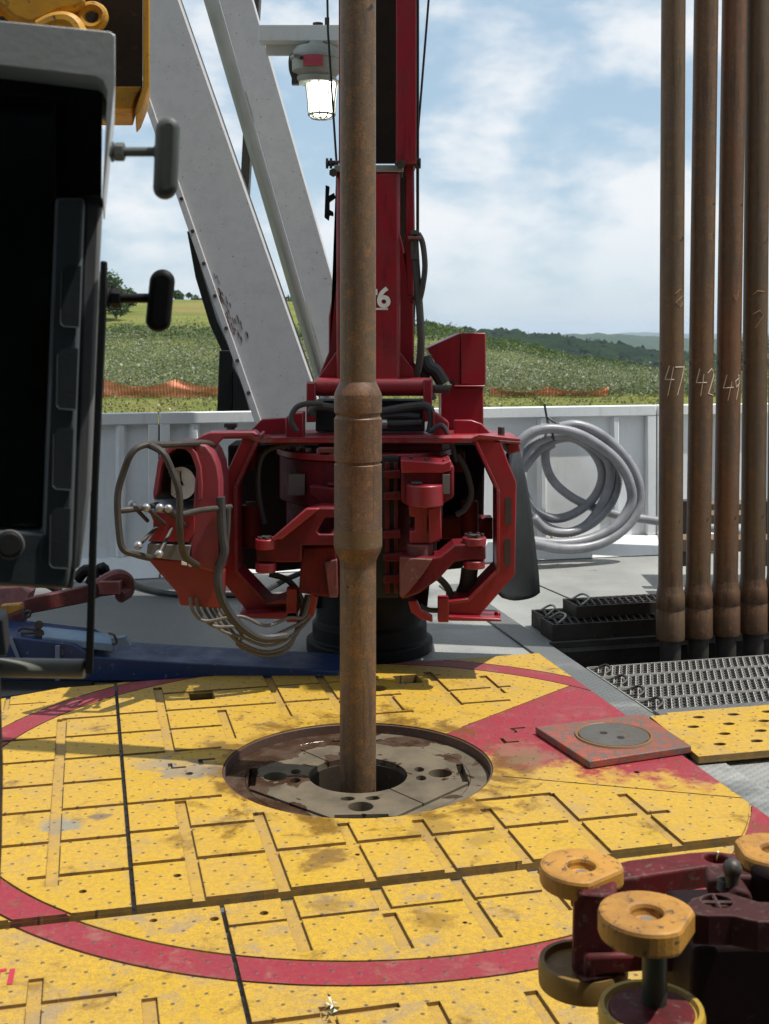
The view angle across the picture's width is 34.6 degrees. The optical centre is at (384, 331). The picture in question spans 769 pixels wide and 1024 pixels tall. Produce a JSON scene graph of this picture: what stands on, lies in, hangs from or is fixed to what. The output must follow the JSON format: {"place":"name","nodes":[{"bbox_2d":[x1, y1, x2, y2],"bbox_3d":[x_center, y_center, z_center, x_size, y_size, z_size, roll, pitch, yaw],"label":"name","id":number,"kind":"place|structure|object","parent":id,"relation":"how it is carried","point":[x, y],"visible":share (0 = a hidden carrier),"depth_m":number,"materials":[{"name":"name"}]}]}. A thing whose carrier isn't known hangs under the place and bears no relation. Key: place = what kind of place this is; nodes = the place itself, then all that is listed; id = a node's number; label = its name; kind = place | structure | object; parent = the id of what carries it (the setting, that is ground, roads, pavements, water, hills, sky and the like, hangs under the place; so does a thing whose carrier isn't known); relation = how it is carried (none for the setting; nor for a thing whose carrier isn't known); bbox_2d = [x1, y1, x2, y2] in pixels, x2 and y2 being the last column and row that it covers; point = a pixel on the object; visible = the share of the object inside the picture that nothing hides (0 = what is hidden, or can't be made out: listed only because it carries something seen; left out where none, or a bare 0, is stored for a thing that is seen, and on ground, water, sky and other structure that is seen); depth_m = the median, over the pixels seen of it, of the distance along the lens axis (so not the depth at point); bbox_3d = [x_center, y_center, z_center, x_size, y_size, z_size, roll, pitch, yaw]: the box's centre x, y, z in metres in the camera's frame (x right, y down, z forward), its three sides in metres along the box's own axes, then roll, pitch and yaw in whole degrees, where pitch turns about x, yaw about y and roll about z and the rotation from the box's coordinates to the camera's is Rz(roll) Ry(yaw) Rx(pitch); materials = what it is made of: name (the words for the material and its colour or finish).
{"place":"outdoors","nodes":[
{"label":"outdoors","id":0,"kind":"place"},
{"bbox_2d":[0,0,149,131],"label":"hoist block","id":1,"kind":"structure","parent":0,"point":[126,23],"depth_m":3.40,"materials":[{"name":"yellow paint"}]},
{"bbox_2d":[6,552,768,1023],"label":"deck","id":2,"kind":"structure","parent":0,"point":[138,616],"depth_m":6.89,"materials":[{"name":"grey metal"}]},
{"bbox_2d":[1,680,94,698],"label":"rubber mat","id":3,"kind":"object","parent":2,"relation":"on","point":[10,688],"visible":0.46,"depth_m":5.54,"materials":[{"name":"black rubber"}]},
{"bbox_2d":[0,684,131,929],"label":"floor plate","id":4,"kind":"object","parent":2,"relation":"on","point":[64,856],"visible":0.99,"depth_m":4.04,"materials":[{"name":"yellow metal"}]},
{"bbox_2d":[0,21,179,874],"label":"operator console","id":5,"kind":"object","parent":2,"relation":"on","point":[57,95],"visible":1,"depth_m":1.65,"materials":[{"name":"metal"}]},
{"bbox_2d":[74,412,158,581],"bbox_3d":[-2.857,1.068,7.749,2.891,1.066,0.168,0,0,-14],"label":"bulwark panel","id":6,"kind":"object","parent":2,"relation":"on","point":[122,434],"visible":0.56,"depth_m":8.07,"materials":[{"name":"white paint"}]},
{"bbox_2d":[0,906,246,1023],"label":"floor plate","id":7,"kind":"object","parent":2,"relation":"on","point":[172,967],"visible":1,"depth_m":3.05,"materials":[{"name":"yellow metal"}]},
{"bbox_2d":[0,968,14,984],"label":"painted letters","id":8,"kind":"object","parent":7,"relation":"on","point":[11,976],"visible":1,"depth_m":3.03,"materials":[{"name":"red paint"}]},
{"bbox_2d":[0,619,339,680],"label":"blue beam","id":9,"kind":"structure","parent":2,"relation":"on","point":[135,661],"depth_m":5.62,"materials":[{"name":"metal"}]},
{"bbox_2d":[0,562,134,620],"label":"manual tong","id":10,"kind":"object","parent":9,"relation":"on","point":[18,603],"visible":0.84,"depth_m":6.04,"materials":[{"name":"red paint"}]},
{"bbox_2d":[17,620,131,650],"bbox_3d":[-1.427,1.397,5.715,0.526,0.137,0.209,0,0,0],"label":"blue clamp plate","id":11,"kind":"object","parent":9,"relation":"attached to","point":[104,641],"visible":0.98,"depth_m":5.66,"materials":[{"name":"paint"}]},
{"bbox_2d":[135,571,299,597],"bbox_3d":[-1.085,1.555,7.612,1.178,0.097,0.450,0,0,0],"label":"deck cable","id":12,"kind":"object","parent":2,"relation":"on","point":[168,593],"visible":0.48,"depth_m":7.54,"materials":[{"name":"black rubber"}]},
{"bbox_2d":[187,231,250,410],"bbox_3d":[-1.261,0.407,9.655,0.585,2.391,0.410,0,0,0],"label":"dark brace","id":13,"kind":"object","parent":2,"relation":"on","point":[231,395],"visible":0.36,"depth_m":9.50,"materials":[{"name":"black metal"}]},
{"bbox_2d":[142,0,319,429],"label":"mast girder","id":14,"kind":"object","parent":2,"relation":"on","point":[245,288],"visible":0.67,"depth_m":7.60,"materials":[{"name":"white metal"}]},
{"bbox_2d":[204,0,333,397],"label":"mast girder","id":15,"kind":"object","parent":2,"relation":"on","point":[282,163],"visible":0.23,"depth_m":7.75,"materials":[{"name":"white metal"}]},
{"bbox_2d":[259,17,338,55],"bbox_3d":[-0.324,-1.840,6.958,0.763,0.547,0.124,0,0,0],"label":"lamp bracket","id":16,"kind":"object","parent":15,"relation":"attached to","point":[281,40],"visible":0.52,"depth_m":6.90,"materials":[{"name":"white metal"}]},
{"bbox_2d":[288,40,338,120],"bbox_3d":[-0.378,-1.403,6.891,0.293,0.442,0.313,0,0,-21],"label":"floodlight","id":17,"kind":"object","parent":16,"relation":"hanging from","point":[308,64],"visible":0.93,"depth_m":6.83,"materials":[{"name":"white glass"}]},
{"bbox_2d":[114,0,539,663],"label":"power tong","id":18,"kind":"object","parent":2,"relation":"on","point":[260,500],"visible":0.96,"depth_m":5.68,"materials":[{"name":"red paint"}]},
{"bbox_2d":[326,0,336,159],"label":"wire rope","id":19,"kind":"object","parent":18,"relation":"hanging from","point":[330,69],"visible":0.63,"depth_m":6.20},
{"bbox_2d":[419,0,429,127],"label":"wire rope","id":20,"kind":"object","parent":18,"relation":"hanging from","point":[424,52],"visible":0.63,"depth_m":6.20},
{"bbox_2d":[159,405,657,577],"bbox_3d":[0.264,1.068,8.504,3.572,1.066,0.168,0,0,-14],"label":"bulwark panel","id":21,"kind":"object","parent":2,"relation":"on","point":[631,429],"visible":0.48,"depth_m":8.81,"materials":[{"name":"white paint"}]},
{"bbox_2d":[543,404,557,439],"bbox_3d":[1.167,0.627,8.532,0.089,0.246,0.154,0,0,-14],"label":"tie rope","id":22,"kind":"object","parent":21,"relation":"attached to","point":[548,418],"visible":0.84,"depth_m":8.56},
{"bbox_2d":[518,420,740,553],"bbox_3d":[1.724,1.065,8.697,1.780,0.902,0.363,0,0,-19],"label":"hose coil","id":23,"kind":"object","parent":21,"relation":"attached to","point":[614,462],"visible":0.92,"depth_m":8.55,"materials":[{"name":"grey plastic"}]},
{"bbox_2d":[117,653,768,914],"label":"floor plate","id":24,"kind":"object","parent":2,"relation":"on","point":[202,833],"visible":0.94,"depth_m":4.13,"materials":[{"name":"yellow metal"}]},
{"bbox_2d":[222,724,492,818],"bbox_3d":[-0.096,1.832,4.460,1.000,0.516,1.000,0,0,0],"label":"rotary table","id":25,"kind":"object","parent":24,"relation":"in","point":[297,771],"visible":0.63,"depth_m":4.53,"materials":[{"name":"metal"}]},
{"bbox_2d":[334,0,381,792],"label":"drill pipe","id":26,"kind":"object","parent":25,"relation":"on","point":[357,473],"visible":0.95,"depth_m":4.40,"materials":[{"name":"brown metal"}]},
{"bbox_2d":[536,714,690,768],"bbox_3d":[0.884,1.550,4.691,0.483,0.036,0.414,0,0,-20],"label":"mousehole plate","id":27,"kind":"object","parent":24,"relation":"on","point":[589,744],"visible":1,"depth_m":4.63,"materials":[{"name":"orange paint"}]},
{"bbox_2d":[224,845,734,1023],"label":"floor plate","id":28,"kind":"object","parent":2,"relation":"on","point":[467,950],"visible":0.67,"depth_m":3.14,"materials":[{"name":"yellow metal"}]},
{"bbox_2d":[324,994,339,1013],"bbox_3d":[-0.121,1.568,2.869,0.039,0.018,0.066,0,0,0],"label":"plastic scrap","id":29,"kind":"object","parent":28,"relation":"on","point":[330,1010],"visible":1,"depth_m":2.86,"materials":[{"name":"white plastic"}]},
{"bbox_2d":[538,833,768,1023],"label":"foreground tong","id":30,"kind":"object","parent":28,"relation":"on","point":[699,956],"visible":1,"depth_m":2.10,"materials":[{"name":"yellow paint"}]},
{"bbox_2d":[531,604,570,631],"bbox_3d":[1.791,1.540,6.866,2.000,0.130,0.170,0,0,-14],"label":"grating tray","id":31,"kind":"object","parent":2,"relation":"on","point":[537,615],"visible":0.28,"depth_m":6.65,"materials":[{"name":"metal"}]},
{"bbox_2d":[540,585,568,597],"bbox_3d":[0.931,1.603,7.073,0.381,0.003,1.378,0,0,19],"label":"deck joint","id":32,"kind":"object","parent":2,"relation":"on","point":[554,591],"visible":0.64,"depth_m":7.59,"materials":[{"name":"grey metal"}]},
{"bbox_2d":[541,612,655,641],"bbox_3d":[1.827,1.540,6.685,2.015,0.130,0.180,0,0,-14],"label":"grating tray","id":33,"kind":"object","parent":2,"relation":"on","point":[554,627],"visible":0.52,"depth_m":6.44,"materials":[{"name":"metal"}]},
{"bbox_2d":[563,593,656,618],"bbox_3d":[1.886,1.459,6.792,1.850,0.108,0.200,0,0,-14],"label":"grating tray","id":34,"kind":"object","parent":33,"relation":"on","point":[588,606],"visible":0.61,"depth_m":6.56,"materials":[{"name":"metal"}]},
{"bbox_2d":[439,584,768,816],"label":"sill plate","id":35,"kind":"object","parent":2,"relation":"on","point":[751,792],"visible":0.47,"depth_m":5.45,"materials":[{"name":"grey metal"}]},
{"bbox_2d":[549,631,768,648],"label":"pit edge bar","id":36,"kind":"object","parent":2,"relation":"on","point":[604,641],"visible":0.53,"depth_m":6.38,"materials":[{"name":"metal"}]},
{"bbox_2d":[650,705,768,763],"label":"floor mat","id":37,"kind":"object","parent":2,"relation":"on","point":[723,734],"visible":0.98,"depth_m":4.80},
{"bbox_2d":[653,701,768,714],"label":"grey strip","id":38,"kind":"object","parent":2,"relation":"on","point":[660,712],"visible":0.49,"depth_m":5.20,"materials":[{"name":"metal"}]},
{"bbox_2d":[654,403,767,536],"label":"bulwark panel","id":39,"kind":"object","parent":2,"relation":"on","point":[685,442],"visible":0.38,"depth_m":9.04,"materials":[{"name":"white paint"}]},
{"bbox_2d":[683,499,766,565],"bbox_3d":[2.165,1.255,7.750,0.810,0.406,0.700,0,0,0],"label":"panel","id":40,"kind":"object","parent":2,"relation":"on","point":[685,526],"visible":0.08,"depth_m":7.65,"materials":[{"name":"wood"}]},
{"bbox_2d":[97,300,767,573],"bbox_3d":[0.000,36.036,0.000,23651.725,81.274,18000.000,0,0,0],"label":"ground","id":41,"kind":"structure","parent":0,"point":[188,310],"depth_m":87.91,"materials":[{"name":"green plant"}]},
{"bbox_2d":[98,268,129,318],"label":"broadleaf tree","id":42,"kind":"object","parent":41,"relation":"on","point":[114,283],"visible":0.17,"depth_m":149.43,"materials":[{"name":"green plant"}]},
{"bbox_2d":[107,287,136,312],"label":"broadleaf tree","id":43,"kind":"object","parent":41,"relation":"on","point":[128,290],"visible":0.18,"depth_m":158.58,"materials":[{"name":"green plant"}]},
{"bbox_2d":[103,378,217,397],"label":"net fence","id":44,"kind":"object","parent":41,"relation":"on","point":[176,384],"visible":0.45,"depth_m":74.87,"materials":[{"name":"plastic"}]},
{"bbox_2d":[173,289,184,299],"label":"broadleaf tree","id":45,"kind":"object","parent":41,"relation":"on","point":[179,295],"visible":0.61,"depth_m":185.06,"materials":[{"name":"green plant"}]},
{"bbox_2d":[185,292,201,299],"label":"broadleaf tree","id":46,"kind":"object","parent":41,"relation":"on","point":[189,295],"visible":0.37,"depth_m":187.71,"materials":[{"name":"green plant"}]},
{"bbox_2d":[241,0,260,193],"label":"dark strut","id":47,"kind":"object","parent":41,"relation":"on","point":[246,166],"depth_m":9.30,"materials":[{"name":"metal"}]},
{"bbox_2d":[102,393,658,417],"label":"grass tufts","id":48,"kind":"object","parent":41,"relation":"on","point":[541,402],"visible":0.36,"depth_m":68.26,"materials":[{"name":"green plant"}]},
{"bbox_2d":[97,319,715,375],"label":"shrubs","id":49,"kind":"object","parent":41,"relation":"on","point":[437,329],"visible":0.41,"depth_m":155.97,"materials":[{"name":"green plant"}]},
{"bbox_2d":[95,316,767,396],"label":"weeds","id":50,"kind":"object","parent":41,"relation":"on","point":[556,375],"visible":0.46,"depth_m":88.61,"materials":[{"name":"green plant"}]},
{"bbox_2d":[489,386,608,396],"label":"net fence","id":51,"kind":"object","parent":41,"relation":"on","point":[550,394],"visible":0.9,"depth_m":75.72,"materials":[{"name":"plastic"}]},
{"bbox_2d":[741,340,768,370],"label":"broadleaf tree","id":52,"kind":"object","parent":41,"relation":"on","point":[742,353],"visible":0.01,"depth_m":169.34,"materials":[{"name":"green plant"}]},
{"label":"substructure","id":53,"kind":"structure","parent":41,"relation":"on","visible":0},
{"bbox_2d":[563,639,768,667],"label":"setback pit","id":54,"kind":"object","parent":53,"relation":"in","point":[584,659],"depth_m":6.44,"materials":[{"name":"metal"}]},
{"bbox_2d":[656,0,685,661],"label":"drill pipe","id":55,"kind":"object","parent":54,"relation":"on","point":[670,615],"visible":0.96,"depth_m":6.13,"materials":[{"name":"metal"}]},
{"bbox_2d":[586,655,768,678],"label":"grating plank","id":56,"kind":"object","parent":54,"relation":"on","point":[603,670],"visible":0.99,"depth_m":5.90,"materials":[{"name":"metal"}]},
{"bbox_2d":[601,665,768,688],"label":"grating plank","id":57,"kind":"object","parent":54,"relation":"on","point":[620,681],"visible":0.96,"depth_m":5.71,"materials":[{"name":"metal"}]},
{"bbox_2d":[617,677,768,700],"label":"grating plank","id":58,"kind":"object","parent":54,"relation":"on","point":[635,692],"visible":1,"depth_m":5.53,"materials":[{"name":"metal"}]},
{"bbox_2d":[634,689,768,712],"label":"grating plank","id":59,"kind":"object","parent":54,"relation":"on","point":[651,704],"visible":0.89,"depth_m":5.36,"materials":[{"name":"metal"}]},
{"bbox_2d":[684,0,718,659],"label":"drill pipe","id":60,"kind":"object","parent":54,"relation":"on","point":[698,593],"visible":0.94,"depth_m":6.18,"materials":[{"name":"metal"}]},
{"bbox_2d":[711,0,746,657],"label":"drill pipe","id":61,"kind":"object","parent":54,"relation":"on","point":[726,607],"visible":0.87,"depth_m":6.24,"materials":[{"name":"metal"}]},
{"bbox_2d":[739,0,768,655],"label":"drill pipe","id":62,"kind":"object","parent":54,"relation":"on","point":[753,607],"visible":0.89,"depth_m":6.29,"materials":[{"name":"metal"}]},
{"bbox_2d":[766,363,768,630],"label":"drill pipe","id":63,"kind":"object","parent":54,"relation":"on","point":[767,580],"visible":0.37,"depth_m":6.40,"materials":[{"name":"metal"}]},
{"bbox_2d":[99,0,768,333],"label":"sky","id":64,"kind":"structure","parent":0,"point":[540,120],"materials":[{"name":"blue"}]},
{"bbox_2d":[450,329,768,371],"bbox_3d":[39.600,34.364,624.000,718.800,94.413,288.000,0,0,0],"label":"ridge","id":65,"kind":"structure","parent":0,"point":[550,341],"depth_m":610.98,"materials":[{"name":"green plant"}]},
{"bbox_2d":[453,326,715,369],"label":"forest","id":66,"kind":"object","parent":65,"relation":"on","point":[586,352],"visible":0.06,"depth_m":613.02,"materials":[{"name":"green plant"}]},
{"bbox_2d":[561,333,768,358],"bbox_3d":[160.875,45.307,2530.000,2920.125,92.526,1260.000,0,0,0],"label":"ridge","id":67,"kind":"structure","parent":0,"point":[650,342],"depth_m":2397.16,"materials":[{"name":"green plant"}]},
{"bbox_2d":[561,332,768,338],"bbox_3d":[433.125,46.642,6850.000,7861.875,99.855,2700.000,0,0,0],"label":"ridge","id":68,"kind":"structure","parent":0,"point":[653,334],"depth_m":6618.96,"materials":[{"name":"plant"}]}
]}

